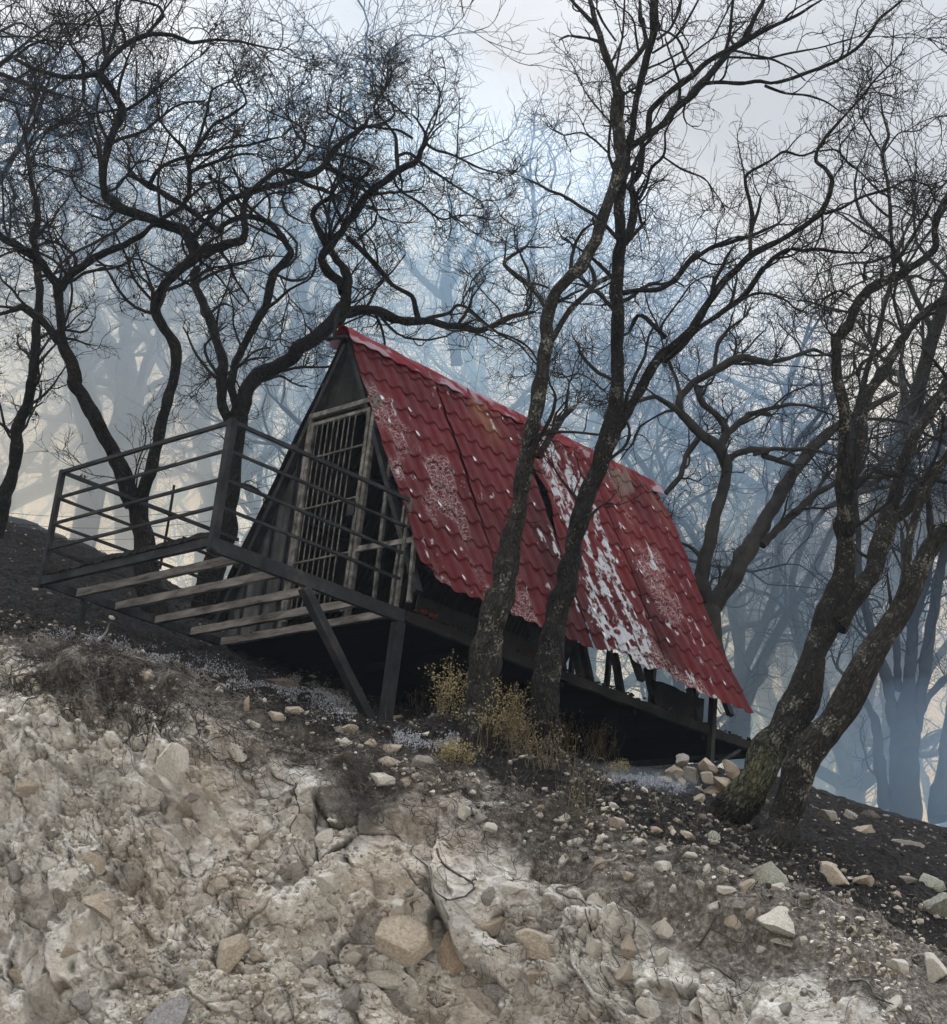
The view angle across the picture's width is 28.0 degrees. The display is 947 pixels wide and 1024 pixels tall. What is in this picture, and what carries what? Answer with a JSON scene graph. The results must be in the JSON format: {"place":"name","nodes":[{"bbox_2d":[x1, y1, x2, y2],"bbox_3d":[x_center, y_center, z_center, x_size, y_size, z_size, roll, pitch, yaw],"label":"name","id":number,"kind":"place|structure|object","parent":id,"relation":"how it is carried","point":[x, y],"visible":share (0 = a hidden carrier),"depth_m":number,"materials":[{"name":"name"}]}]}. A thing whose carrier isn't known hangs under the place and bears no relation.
{"place":"outdoors","nodes":[
{"label":"outdoors","id":0,"kind":"place"},
{"bbox_2d":[0,516,946,1023],"bbox_3d":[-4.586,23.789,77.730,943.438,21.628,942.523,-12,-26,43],"label":"ground","id":1,"kind":"structure","parent":0,"point":[178,854],"depth_m":14.15,"materials":[{"name":"stone"}]},
{"bbox_2d":[6,860,23,884],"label":"rock","id":2,"kind":"object","parent":1,"relation":"on","point":[15,873],"visible":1,"depth_m":14.27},
{"bbox_2d":[16,778,43,797],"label":"rock","id":3,"kind":"object","parent":1,"relation":"on","point":[28,788],"visible":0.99,"depth_m":14.57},
{"bbox_2d":[39,856,58,873],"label":"rock","id":4,"kind":"object","parent":1,"relation":"on","point":[47,863],"visible":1,"depth_m":14.27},
{"bbox_2d":[0,186,112,436],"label":"bare tree","id":5,"kind":"object","parent":1,"relation":"on","point":[23,269],"visible":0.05,"depth_m":48.51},
{"bbox_2d":[0,314,114,549],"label":"bare tree","id":6,"kind":"object","parent":1,"relation":"on","point":[39,479],"visible":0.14,"depth_m":43.94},
{"bbox_2d":[0,49,118,537],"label":"bare tree","id":7,"kind":"object","parent":1,"relation":"on","point":[17,429],"visible":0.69,"depth_m":22.05,"materials":[{"name":"black plant"}]},
{"bbox_2d":[69,992,92,1015],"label":"rock","id":8,"kind":"object","parent":1,"relation":"on","point":[82,1004],"visible":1,"depth_m":13.84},
{"bbox_2d":[82,851,105,874],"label":"rock","id":9,"kind":"object","parent":1,"relation":"on","point":[97,862],"visible":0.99,"depth_m":14.21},
{"bbox_2d":[82,891,117,922],"bbox_3d":[-2.777,2.926,14.120,0.290,0.229,0.198,16,-21,-26],"label":"rock","id":10,"kind":"object","parent":1,"relation":"on","point":[98,906],"visible":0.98,"depth_m":14.06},
{"bbox_2d":[0,354,220,552],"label":"bare tree","id":11,"kind":"object","parent":1,"relation":"on","point":[44,511],"visible":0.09,"depth_m":50.22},
{"bbox_2d":[0,0,227,356],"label":"bare tree","id":12,"kind":"object","parent":1,"relation":"on","point":[9,167],"visible":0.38,"depth_m":28.21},
{"bbox_2d":[0,96,263,551],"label":"bare tree","id":13,"kind":"object","parent":1,"relation":"on","point":[128,541],"visible":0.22,"depth_m":35.34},
{"bbox_2d":[10,485,260,569],"bbox_3d":[-3.772,0.128,21.688,3.274,1.202,0.418,1,-20,17],"label":"wire fence","id":14,"kind":"object","parent":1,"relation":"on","point":[168,522],"visible":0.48,"depth_m":21.46,"materials":[{"name":"metal"}]},
{"bbox_2d":[0,0,305,353],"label":"bare tree","id":15,"kind":"object","parent":1,"relation":"on","point":[6,58],"visible":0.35,"depth_m":25.62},
{"bbox_2d":[0,631,316,789],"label":"root tangle","id":16,"kind":"object","parent":1,"relation":"on","point":[94,660],"visible":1,"depth_m":15.00,"materials":[{"name":"plant"}]},
{"bbox_2d":[143,994,189,1023],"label":"rock","id":17,"kind":"object","parent":1,"relation":"on","point":[173,1010],"visible":1,"depth_m":13.81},
{"bbox_2d":[154,742,188,783],"bbox_3d":[-2.300,1.914,14.458,0.246,0.284,0.413,5,-19,5],"label":"rock","id":18,"kind":"object","parent":1,"relation":"on","point":[172,763],"visible":0.98,"depth_m":14.38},
{"bbox_2d":[175,797,192,816],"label":"rock","id":19,"kind":"object","parent":1,"relation":"on","point":[184,806],"visible":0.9,"depth_m":14.50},
{"bbox_2d":[38,625,369,722],"bbox_3d":[-2.212,1.534,16.772,3.045,1.088,3.425,6,-19,3],"label":"ash","id":20,"kind":"object","parent":1,"relation":"on","point":[280,688],"visible":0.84,"depth_m":16.59},
{"bbox_2d":[0,0,447,614],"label":"bare tree","id":21,"kind":"object","parent":1,"relation":"on","point":[194,252],"visible":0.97,"depth_m":19.53,"materials":[{"name":"black plant"}]},
{"bbox_2d":[37,418,412,720],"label":"deck","id":22,"kind":"structure","parent":1,"relation":"on","point":[310,588],"depth_m":16.45,"materials":[{"name":"wood"}]},
{"bbox_2d":[216,933,250,973],"bbox_3d":[-1.766,3.263,13.988,0.233,0.324,0.281,1,-20,15],"label":"rock","id":23,"kind":"object","parent":1,"relation":"on","point":[233,950],"visible":0.97,"depth_m":13.88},
{"bbox_2d":[0,0,471,531],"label":"bare tree","id":24,"kind":"object","parent":1,"relation":"on","point":[34,492],"visible":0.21,"depth_m":36.25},
{"bbox_2d":[228,743,246,761],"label":"rock","id":25,"kind":"object","parent":1,"relation":"on","point":[237,754],"visible":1,"depth_m":14.74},
{"bbox_2d":[56,337,468,587],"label":"bare tree","id":26,"kind":"object","parent":1,"relation":"on","point":[177,556],"visible":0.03,"depth_m":48.93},
{"bbox_2d":[0,50,535,581],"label":"bare tree","id":27,"kind":"object","parent":1,"relation":"on","point":[176,498],"visible":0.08,"depth_m":48.34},
{"bbox_2d":[263,678,299,688],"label":"rock","id":28,"kind":"object","parent":1,"relation":"on","point":[288,683],"visible":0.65,"depth_m":17.08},
{"bbox_2d":[257,749,307,878],"bbox_3d":[-1.406,2.272,14.374,0.714,1.060,0.422,-2,-21,22],"label":"root","id":29,"kind":"object","parent":1,"relation":"on","point":[270,769],"visible":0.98,"depth_m":14.33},
{"bbox_2d":[0,0,583,585],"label":"bare tree","id":30,"kind":"object","parent":1,"relation":"on","point":[204,518],"visible":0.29,"depth_m":36.99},
{"bbox_2d":[0,0,603,547],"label":"bare tree","id":31,"kind":"object","parent":1,"relation":"on","point":[96,450],"visible":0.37,"depth_m":33.61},
{"bbox_2d":[55,18,588,620],"bbox_3d":[-1.434,-2.354,20.324,6.106,7.586,3.550,9,-19,-8],"label":"bare tree","id":32,"kind":"object","parent":1,"relation":"on","point":[253,380],"visible":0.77,"depth_m":20.81,"materials":[{"name":"black plant"}]},
{"bbox_2d":[315,828,333,847],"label":"rock","id":33,"kind":"object","parent":1,"relation":"on","point":[325,836],"visible":1,"depth_m":14.20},
{"bbox_2d":[273,669,377,722],"bbox_3d":[-1.371,1.614,16.941,1.073,1.248,3.491,7,-19,0],"label":"ash","id":34,"kind":"object","parent":1,"relation":"on","point":[320,691],"visible":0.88,"depth_m":17.24},
{"bbox_2d":[316,871,338,894],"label":"rock","id":35,"kind":"object","parent":1,"relation":"on","point":[326,882],"visible":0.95,"depth_m":13.88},
{"bbox_2d":[0,0,667,471],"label":"bare tree","id":36,"kind":"object","parent":1,"relation":"on","point":[456,298],"visible":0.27,"depth_m":42.70,"materials":[{"name":"plant"}]},
{"bbox_2d":[340,984,360,1012],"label":"rock","id":37,"kind":"object","parent":1,"relation":"on","point":[349,999],"visible":0.98,"depth_m":13.62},
{"bbox_2d":[344,950,363,966],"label":"rock","id":38,"kind":"object","parent":1,"relation":"on","point":[354,958],"visible":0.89,"depth_m":13.87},
{"bbox_2d":[370,772,395,785],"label":"rock","id":39,"kind":"object","parent":1,"relation":"on","point":[381,779],"visible":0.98,"depth_m":14.52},
{"bbox_2d":[0,30,778,586],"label":"bare tree","id":40,"kind":"object","parent":1,"relation":"on","point":[282,404],"visible":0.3,"depth_m":33.62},
{"bbox_2d":[365,970,416,989],"bbox_3d":[-0.538,3.403,13.768,0.506,0.144,0.172,0,8,0],"label":"rock","id":41,"kind":"object","parent":1,"relation":"on","point":[387,979],"visible":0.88,"depth_m":13.74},
{"bbox_2d":[179,669,615,893],"bbox_3d":[-0.662,2.062,14.576,3.713,1.638,0.786,2,-20,14],"label":"root mat","id":42,"kind":"object","parent":1,"relation":"on","point":[389,752],"visible":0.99,"depth_m":14.49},
{"bbox_2d":[382,990,412,1017],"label":"rock","id":43,"kind":"object","parent":1,"relation":"on","point":[399,1003],"visible":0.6,"depth_m":13.70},
{"bbox_2d":[390,899,405,914],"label":"rock","id":44,"kind":"object","parent":1,"relation":"on","point":[398,905],"visible":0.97,"depth_m":13.73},
{"bbox_2d":[374,914,433,966],"bbox_3d":[-0.480,3.052,13.719,0.408,0.456,0.286,0,-20,18],"label":"rock","id":45,"kind":"object","parent":1,"relation":"on","point":[410,943],"visible":0.94,"depth_m":13.63,"materials":[{"name":"stone"}]},
{"bbox_2d":[410,755,433,767],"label":"rock","id":46,"kind":"object","parent":1,"relation":"on","point":[423,759],"visible":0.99,"depth_m":14.64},
{"bbox_2d":[392,725,474,754],"bbox_3d":[-0.289,1.788,15.051,0.945,0.346,0.355,13,-20,-19],"label":"ash","id":47,"kind":"object","parent":1,"relation":"on","point":[415,739],"visible":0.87,"depth_m":14.99},
{"bbox_2d":[410,846,476,900],"bbox_3d":[-0.226,2.687,14.022,0.448,0.462,0.626,15,-21,-23],"label":"root","id":48,"kind":"object","parent":1,"relation":"on","point":[456,873],"visible":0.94,"depth_m":13.87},
{"bbox_2d":[88,1,809,660],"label":"bare tree","id":49,"kind":"object","parent":1,"relation":"on","point":[488,359],"visible":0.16,"depth_m":40.51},
{"bbox_2d":[437,930,464,976],"bbox_3d":[-0.153,3.192,13.799,0.205,0.373,0.202,3,-19,11],"label":"rock","id":50,"kind":"object","parent":1,"relation":"on","point":[449,959],"visible":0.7,"depth_m":13.72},
{"bbox_2d":[428,735,484,769],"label":"dry weed","id":51,"kind":"object","parent":1,"relation":"on","point":[450,751],"visible":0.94,"depth_m":14.77,"materials":[{"name":"yellow plant"}]},
{"bbox_2d":[418,649,498,719],"bbox_3d":[-0.174,1.397,15.563,0.704,0.593,0.473,-6,-23,32],"label":"dry weed","id":52,"kind":"object","parent":1,"relation":"on","point":[448,684],"visible":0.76,"depth_m":15.55,"materials":[{"name":"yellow plant"}]},
{"bbox_2d":[0,641,944,1023],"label":"rubble","id":53,"kind":"object","parent":1,"relation":"on","point":[324,937],"visible":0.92,"depth_m":13.93,"materials":[{"name":"stone"}]},
{"bbox_2d":[0,521,946,982],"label":"gravel","id":54,"kind":"structure","parent":1,"relation":"on","point":[720,847],"depth_m":14.68,"materials":[{"name":"gravel"}]},
{"bbox_2d":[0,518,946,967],"bbox_3d":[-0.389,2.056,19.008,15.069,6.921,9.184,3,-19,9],"label":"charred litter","id":55,"kind":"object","parent":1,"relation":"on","point":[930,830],"visible":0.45,"depth_m":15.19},
{"bbox_2d":[0,651,946,1023],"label":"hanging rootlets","id":56,"kind":"object","parent":1,"relation":"on","point":[412,899],"visible":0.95,"depth_m":13.90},
{"bbox_2d":[425,677,535,752],"bbox_3d":[0.074,1.664,15.377,0.830,0.575,0.690,-12,-26,43],"label":"dry weed","id":57,"kind":"object","parent":1,"relation":"on","point":[497,723],"visible":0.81,"depth_m":15.22,"materials":[{"name":"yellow plant"}]},
{"bbox_2d":[208,311,753,775],"bbox_3d":[0.456,0.687,19.572,3.218,3.851,5.518,-12,-26,43],"label":"cabin","id":58,"kind":"object","parent":1,"relation":"on","point":[442,451],"visible":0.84,"depth_m":18.64,"materials":[{"name":"metal"}]},
{"bbox_2d":[282,407,371,622],"bbox_3d":[-1.369,0.023,17.803,0.850,2.008,0.057,-12,-26,43],"label":"door","id":59,"kind":"structure","parent":58,"relation":"in","point":[352,510],"depth_m":17.87,"materials":[{"name":"grey wood"}]},
{"bbox_2d":[31,601,942,949],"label":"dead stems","id":60,"kind":"object","parent":1,"relation":"on","point":[541,773],"visible":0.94,"depth_m":14.78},
{"bbox_2d":[481,887,494,905],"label":"rock","id":61,"kind":"object","parent":1,"relation":"on","point":[487,895],"visible":1,"depth_m":13.76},
{"bbox_2d":[474,916,504,936],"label":"rock","id":62,"kind":"object","parent":1,"relation":"on","point":[492,927],"visible":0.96,"depth_m":13.77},
{"bbox_2d":[378,70,604,365],"bbox_3d":[-0.014,-5.272,34.618,3.496,5.767,3.261,-12,-26,43],"label":"bare tree","id":63,"kind":"object","parent":1,"relation":"on","point":[443,293],"visible":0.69,"depth_m":34.37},
{"bbox_2d":[481,982,506,1004],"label":"rock","id":64,"kind":"object","parent":1,"relation":"on","point":[495,992],"visible":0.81,"depth_m":13.66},
{"bbox_2d":[499,880,523,895],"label":"rock","id":65,"kind":"object","parent":1,"relation":"on","point":[508,887],"visible":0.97,"depth_m":13.85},
{"bbox_2d":[495,680,532,734],"bbox_3d":[0.320,1.609,15.603,0.465,0.486,0.598,9,-19,-6],"label":"dry weed","id":66,"kind":"object","parent":1,"relation":"on","point":[515,707],"visible":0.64,"depth_m":15.52,"materials":[{"name":"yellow plant"}]},
{"bbox_2d":[500,704,563,755],"bbox_3d":[0.414,1.757,15.306,0.486,0.424,0.454,-12,-26,43],"label":"dry weed","id":67,"kind":"object","parent":1,"relation":"on","point":[525,726],"visible":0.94,"depth_m":15.27,"materials":[{"name":"brown plant"}]},
{"bbox_2d":[515,928,554,962],"bbox_3d":[0.447,3.112,13.648,0.316,0.235,0.201,2,-19,12],"label":"rock","id":68,"kind":"object","parent":1,"relation":"on","point":[536,946],"visible":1,"depth_m":13.59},
{"bbox_2d":[506,726,567,770],"bbox_3d":[0.536,1.854,15.032,0.461,0.385,0.454,12,-20,-14],"label":"dry weed","id":69,"kind":"object","parent":1,"relation":"on","point":[549,758],"visible":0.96,"depth_m":14.98,"materials":[{"name":"brown plant"}]},
{"bbox_2d":[426,0,680,754],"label":"bare tree","id":70,"kind":"object","parent":1,"relation":"on","point":[485,656],"visible":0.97,"depth_m":15.89,"materials":[{"name":"brown plant"}]},
{"bbox_2d":[548,731,613,817],"bbox_3d":[0.889,2.028,14.508,0.475,0.638,0.640,-12,-26,43],"label":"dry weed","id":71,"kind":"object","parent":1,"relation":"on","point":[570,781],"visible":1,"depth_m":14.45,"materials":[{"name":"brown plant"}]},
{"bbox_2d":[560,709,610,753],"bbox_3d":[0.954,2.133,19.509,0.652,0.731,0.644,-12,-26,43],"label":"dry weed","id":72,"kind":"object","parent":1,"relation":"on","point":[567,736],"visible":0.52,"depth_m":19.38,"materials":[{"name":"brown plant"}]},
{"bbox_2d":[555,853,618,991],"bbox_3d":[0.828,2.960,13.784,0.492,1.028,0.332,-12,-26,43],"label":"root","id":73,"kind":"object","parent":1,"relation":"on","point":[594,866],"visible":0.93,"depth_m":13.90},
{"bbox_2d":[586,937,602,958],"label":"rock","id":74,"kind":"object","parent":1,"relation":"on","point":[593,947],"visible":1,"depth_m":13.54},
{"bbox_2d":[569,710,624,759],"bbox_3d":[1.252,2.271,19.284,0.549,0.483,0.587,2,-20,14],"label":"dry weed","id":75,"kind":"object","parent":1,"relation":"on","point":[596,745],"visible":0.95,"depth_m":19.23,"materials":[{"name":"brown plant"}]},
{"bbox_2d":[612,963,633,981],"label":"rock","id":76,"kind":"object","parent":1,"relation":"on","point":[624,972],"visible":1,"depth_m":13.51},
{"bbox_2d":[300,163,946,767],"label":"bare tree","id":77,"kind":"object","parent":1,"relation":"on","point":[758,677],"visible":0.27,"depth_m":33.34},
{"bbox_2d":[620,933,636,959],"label":"rock","id":78,"kind":"object","parent":1,"relation":"on","point":[628,949],"visible":1,"depth_m":13.59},
{"bbox_2d":[371,115,898,691],"bbox_3d":[3.864,0.130,38.493,12.175,15.017,13.627,9,-19,-8],"label":"bare tree","id":79,"kind":"object","parent":1,"relation":"on","point":[593,443],"visible":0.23,"depth_m":36.54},
{"bbox_2d":[588,767,693,794],"bbox_3d":[1.825,2.646,18.804,0.862,1.746,7.536,3,-19,11],"label":"ash","id":80,"kind":"object","parent":1,"relation":"on","point":[650,781],"visible":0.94,"depth_m":17.51},
{"bbox_2d":[635,997,660,1017],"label":"rock","id":81,"kind":"object","parent":1,"relation":"on","point":[646,1008],"visible":1,"depth_m":13.27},
{"bbox_2d":[651,919,673,938],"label":"rock","id":82,"kind":"object","parent":1,"relation":"on","point":[664,928],"visible":1,"depth_m":13.64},
{"bbox_2d":[665,764,684,780],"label":"rock","id":83,"kind":"object","parent":1,"relation":"on","point":[674,772],"visible":0.97,"depth_m":17.94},
{"bbox_2d":[677,777,686,784],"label":"rock","id":84,"kind":"object","parent":1,"relation":"on","point":[681,780],"visible":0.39,"depth_m":17.93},
{"bbox_2d":[683,766,698,783],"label":"rock","id":85,"kind":"object","parent":84,"relation":"on","point":[690,774],"visible":1,"depth_m":17.98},
{"bbox_2d":[433,144,945,768],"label":"bare tree","id":86,"kind":"object","parent":1,"relation":"on","point":[739,668],"visible":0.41,"depth_m":32.74,"materials":[{"name":"plant"}]},
{"bbox_2d":[475,287,946,771],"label":"bare tree","id":87,"kind":"object","parent":1,"relation":"on","point":[730,663],"visible":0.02,"depth_m":49.72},
{"bbox_2d":[477,38,946,803],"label":"bare tree","id":88,"kind":"object","parent":1,"relation":"on","point":[813,546],"visible":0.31,"depth_m":36.53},
{"bbox_2d":[704,786,721,793],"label":"rock","id":89,"kind":"object","parent":1,"relation":"on","point":[711,789],"visible":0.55,"depth_m":17.97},
{"bbox_2d":[713,776,730,790],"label":"rock","id":90,"kind":"object","parent":89,"relation":"on","point":[721,783],"visible":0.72,"depth_m":17.93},
{"bbox_2d":[700,771,713,783],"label":"rock","id":91,"kind":"object","parent":90,"relation":"on","point":[707,777],"visible":1,"depth_m":17.96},
{"bbox_2d":[698,757,717,773],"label":"rock","id":92,"kind":"object","parent":91,"relation":"on","point":[705,764],"visible":1,"depth_m":18.00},
{"bbox_2d":[722,759,739,779],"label":"rock","id":93,"kind":"object","parent":90,"relation":"on","point":[732,770],"visible":0.92,"depth_m":17.97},
{"bbox_2d":[490,158,946,792],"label":"bare tree","id":94,"kind":"object","parent":1,"relation":"on","point":[790,656],"visible":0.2,"depth_m":39.49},
{"bbox_2d":[496,794,946,1023],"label":"small rocks","id":95,"kind":"object","parent":1,"relation":"on","point":[761,938],"visible":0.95,"depth_m":13.53,"materials":[{"name":"stone"}]},
{"bbox_2d":[497,0,946,758],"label":"bare tree","id":96,"kind":"object","parent":1,"relation":"on","point":[545,688],"visible":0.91,"depth_m":16.58,"materials":[{"name":"brown plant"}]},
{"bbox_2d":[689,896,755,996],"bbox_3d":[1.749,3.040,13.340,0.335,0.743,0.846,12,-20,-14],"label":"root","id":97,"kind":"object","parent":1,"relation":"on","point":[709,928],"visible":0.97,"depth_m":13.45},
{"bbox_2d":[564,267,945,657],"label":"bare tree","id":98,"kind":"object","parent":1,"relation":"on","point":[745,552],"visible":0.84,"depth_m":24.49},
{"bbox_2d":[567,320,943,772],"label":"bare tree","id":99,"kind":"object","parent":1,"relation":"on","point":[876,702],"visible":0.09,"depth_m":45.35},
{"bbox_2d":[568,254,946,802],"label":"bare tree","id":100,"kind":"object","parent":1,"relation":"on","point":[845,764],"visible":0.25,"depth_m":33.39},
{"bbox_2d":[591,140,946,634],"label":"bare tree","id":101,"kind":"object","parent":1,"relation":"on","point":[746,389],"visible":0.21,"depth_m":39.56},
{"bbox_2d":[749,861,788,885],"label":"rock","id":102,"kind":"object","parent":1,"relation":"on","point":[770,872],"visible":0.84,"depth_m":13.80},
{"bbox_2d":[755,906,794,937],"bbox_3d":[2.141,2.898,13.446,0.316,0.245,0.232,13,-20,-19],"label":"rock","id":103,"kind":"object","parent":1,"relation":"on","point":[777,919],"visible":1,"depth_m":13.38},
{"bbox_2d":[692,401,946,796],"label":"bare tree","id":104,"kind":"object","parent":1,"relation":"on","point":[819,783],"visible":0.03,"depth_m":46.17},
{"bbox_2d":[704,40,946,824],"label":"bare tree","id":105,"kind":"object","parent":1,"relation":"on","point":[845,595],"visible":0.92,"depth_m":16.07,"materials":[{"name":"brown plant"}]},
{"bbox_2d":[705,0,946,810],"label":"bare tree","id":106,"kind":"object","parent":1,"relation":"on","point":[915,298],"visible":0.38,"depth_m":37.90,"materials":[{"name":"plant"}]},
{"bbox_2d":[722,426,946,826],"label":"bare tree","id":107,"kind":"object","parent":1,"relation":"on","point":[924,775],"visible":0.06,"depth_m":52.22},
{"bbox_2d":[819,861,849,885],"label":"rock","id":108,"kind":"object","parent":1,"relation":"on","point":[829,870],"visible":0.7,"depth_m":14.44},
{"bbox_2d":[749,401,946,852],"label":"bare tree","id":109,"kind":"object","parent":1,"relation":"on","point":[816,741],"visible":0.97,"depth_m":14.97,"materials":[{"name":"brown plant"}]},
{"bbox_2d":[787,402,946,823],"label":"bare tree","id":110,"kind":"object","parent":1,"relation":"on","point":[900,793],"visible":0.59,"depth_m":27.82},
{"bbox_2d":[883,958,908,973],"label":"rock","id":111,"kind":"object","parent":1,"relation":"on","point":[900,965],"visible":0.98,"depth_m":13.13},
{"bbox_2d":[919,873,946,891],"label":"rock","id":112,"kind":"object","parent":1,"relation":"on","point":[930,882],"visible":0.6,"depth_m":15.39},
{"bbox_2d":[922,892,946,916],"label":"rock","id":113,"kind":"object","parent":1,"relation":"on","point":[936,904],"visible":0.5,"depth_m":14.53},
{"bbox_2d":[924,952,946,982],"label":"rock","id":114,"kind":"object","parent":1,"relation":"on","point":[936,969],"visible":0.98,"depth_m":13.17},
{"bbox_2d":[0,0,946,824],"label":"sky","id":115,"kind":"structure","parent":0,"point":[766,105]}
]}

